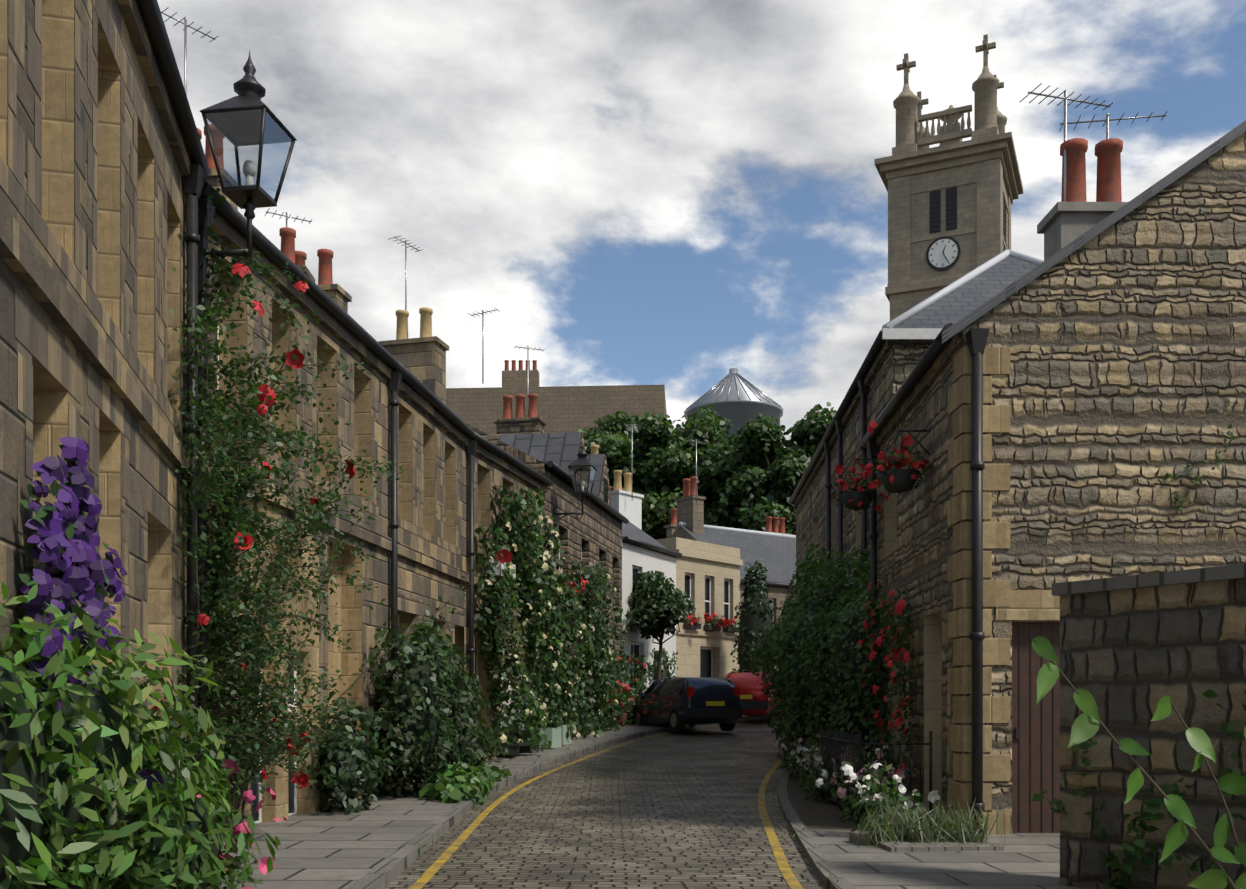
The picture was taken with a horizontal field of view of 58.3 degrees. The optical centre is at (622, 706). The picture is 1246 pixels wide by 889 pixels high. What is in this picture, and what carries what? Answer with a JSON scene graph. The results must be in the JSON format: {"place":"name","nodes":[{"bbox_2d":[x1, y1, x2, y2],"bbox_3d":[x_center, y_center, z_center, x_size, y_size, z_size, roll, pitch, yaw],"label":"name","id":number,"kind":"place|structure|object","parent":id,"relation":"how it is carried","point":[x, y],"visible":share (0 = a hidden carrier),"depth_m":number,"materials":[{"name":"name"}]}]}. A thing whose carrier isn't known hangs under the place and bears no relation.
{"place":"outdoors","nodes":[
{"label":"outdoors","id":0,"kind":"place"},
{"bbox_2d":[206,715,855,888],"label":"pavement","id":1,"kind":"structure","parent":0,"point":[381,841],"depth_m":11.62,"materials":[{"name":"grey stone"}]},
{"bbox_2d":[384,718,828,888],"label":"road cobbles","id":2,"kind":"object","parent":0,"point":[676,810],"visible":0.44,"depth_m":13.21,"materials":[{"name":"grey stone"}]},
{"bbox_2d":[409,719,803,888],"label":"yellow lines","id":3,"kind":"structure","parent":2,"relation":"on","point":[792,881],"depth_m":12.38,"materials":[{"name":"yellow paint"}]},
{"bbox_2d":[632,677,741,731],"bbox_3d":[1.648,-0.058,30.891,1.960,1.460,4.000,0,0,-23],"label":"dark blue car","id":4,"kind":"object","parent":2,"relation":"on","point":[676,704],"visible":0.88,"depth_m":29.34,"materials":[{"name":"blue paint"}]},
{"bbox_2d":[726,672,782,721],"bbox_3d":[4.342,-0.285,34.720,1.940,1.500,3.800,0,0,24],"label":"red car","id":5,"kind":"object","parent":2,"relation":"on","point":[753,700],"visible":0.29,"depth_m":33.01,"materials":[{"name":"red paint"}]},
{"bbox_2d":[157,0,1245,447],"label":"sky","id":6,"kind":"structure","parent":0,"point":[677,195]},
{"bbox_2d":[787,772,1084,888],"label":"pavement","id":7,"kind":"structure","parent":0,"point":[1026,861],"depth_m":9.95,"materials":[{"name":"stone"}]},
{"bbox_3d":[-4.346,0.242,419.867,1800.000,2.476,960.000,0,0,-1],"label":"ground","id":8,"kind":"structure","parent":0,"visible":0},
{"bbox_2d":[0,0,547,883],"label":"terrace","id":9,"kind":"structure","parent":8,"relation":"on","point":[94,160],"depth_m":9.36,"materials":[{"name":"stone"}]},
{"bbox_2d":[198,50,296,305],"bbox_3d":[-3.656,-5.046,10.680,0.849,2.441,0.659,0,0,9],"label":"lantern","id":10,"kind":"object","parent":9,"relation":"attached to","point":[246,116],"visible":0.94,"depth_m":10.61,"materials":[{"name":"black metal"}]},
{"bbox_2d":[292,659,293,701],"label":"window","id":11,"kind":"structure","parent":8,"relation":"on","point":[292,683],"depth_m":37.88,"materials":[{"name":"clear glass"}]},
{"bbox_2d":[19,263,939,888],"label":"flowers","id":12,"kind":"object","parent":8,"relation":"on","point":[77,561],"visible":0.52,"depth_m":6.33,"materials":[{"name":"plant"}]},
{"bbox_2d":[467,393,621,735],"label":"stone house","id":13,"kind":"structure","parent":8,"relation":"on","point":[593,535],"depth_m":28.80,"materials":[{"name":"brown stone"}]},
{"bbox_2d":[553,441,596,529],"bbox_3d":[-1.125,-5.017,25.566,0.981,2.101,0.567,0,0,13],"label":"lantern","id":14,"kind":"object","parent":13,"relation":"attached to","point":[581,463],"visible":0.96,"depth_m":25.47,"materials":[{"name":"black metal"}]},
{"bbox_2d":[137,0,989,832],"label":"gutters and downpipes","id":15,"kind":"object","parent":8,"relation":"on","point":[197,186],"visible":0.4,"depth_m":11.82,"materials":[{"name":"black metal"}]},
{"bbox_2d":[0,178,1245,888],"bbox_3d":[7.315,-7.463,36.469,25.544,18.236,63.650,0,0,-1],"label":"foliage","id":16,"kind":"object","parent":8,"relation":"on","point":[752,490],"visible":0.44,"depth_m":12.44,"materials":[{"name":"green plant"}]},
{"bbox_2d":[1032,636,1245,888],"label":"leaves","id":17,"kind":"object","parent":16,"relation":"attached to","point":[1085,726],"visible":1,"depth_m":3.72,"materials":[{"name":"green plant"}]},
{"bbox_2d":[585,445,675,712],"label":"white house","id":18,"kind":"structure","parent":8,"relation":"on","point":[636,560],"depth_m":34.33,"materials":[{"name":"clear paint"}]},
{"bbox_2d":[446,360,836,447],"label":"distant buildings","id":19,"kind":"structure","parent":8,"relation":"on","point":[736,398],"depth_m":77.39,"materials":[{"name":"ceramic"}]},
{"bbox_2d":[610,470,742,677],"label":"cream house","id":20,"kind":"structure","parent":8,"relation":"on","point":[707,577],"depth_m":38.05,"materials":[{"name":"paint"}]},
{"bbox_2d":[665,508,790,537],"bbox_3d":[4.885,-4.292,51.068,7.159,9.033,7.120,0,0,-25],"label":"chimneys","id":21,"kind":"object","parent":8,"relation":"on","point":[671,528],"depth_m":51.92,"materials":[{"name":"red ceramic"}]},
{"bbox_2d":[670,476,795,669],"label":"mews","id":22,"kind":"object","parent":8,"relation":"on","point":[774,554],"visible":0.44,"depth_m":42.05,"materials":[{"name":"stone"}]},
{"bbox_2d":[874,34,1022,320],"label":"church tower","id":23,"kind":"structure","parent":8,"relation":"on","point":[952,196],"depth_m":87.56,"materials":[{"name":"stone"}]},
{"bbox_2d":[793,120,1245,834],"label":"stone house","id":24,"kind":"structure","parent":8,"relation":"on","point":[1115,372],"depth_m":11.95,"materials":[{"name":"stone"}]},
{"bbox_2d":[161,7,1167,504],"bbox_3d":[-0.180,-8.009,26.887,14.041,5.700,28.825,0,0,-1],"label":"tv antenna","id":25,"kind":"object","parent":24,"relation":"attached to","point":[1065,123],"visible":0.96,"depth_m":17.00,"materials":[{"name":"silver metal"}]},
{"bbox_2d":[1052,563,1245,888],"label":"garden wall","id":26,"kind":"structure","parent":8,"relation":"on","point":[1134,649],"depth_m":8.01,"materials":[{"name":"stone"}]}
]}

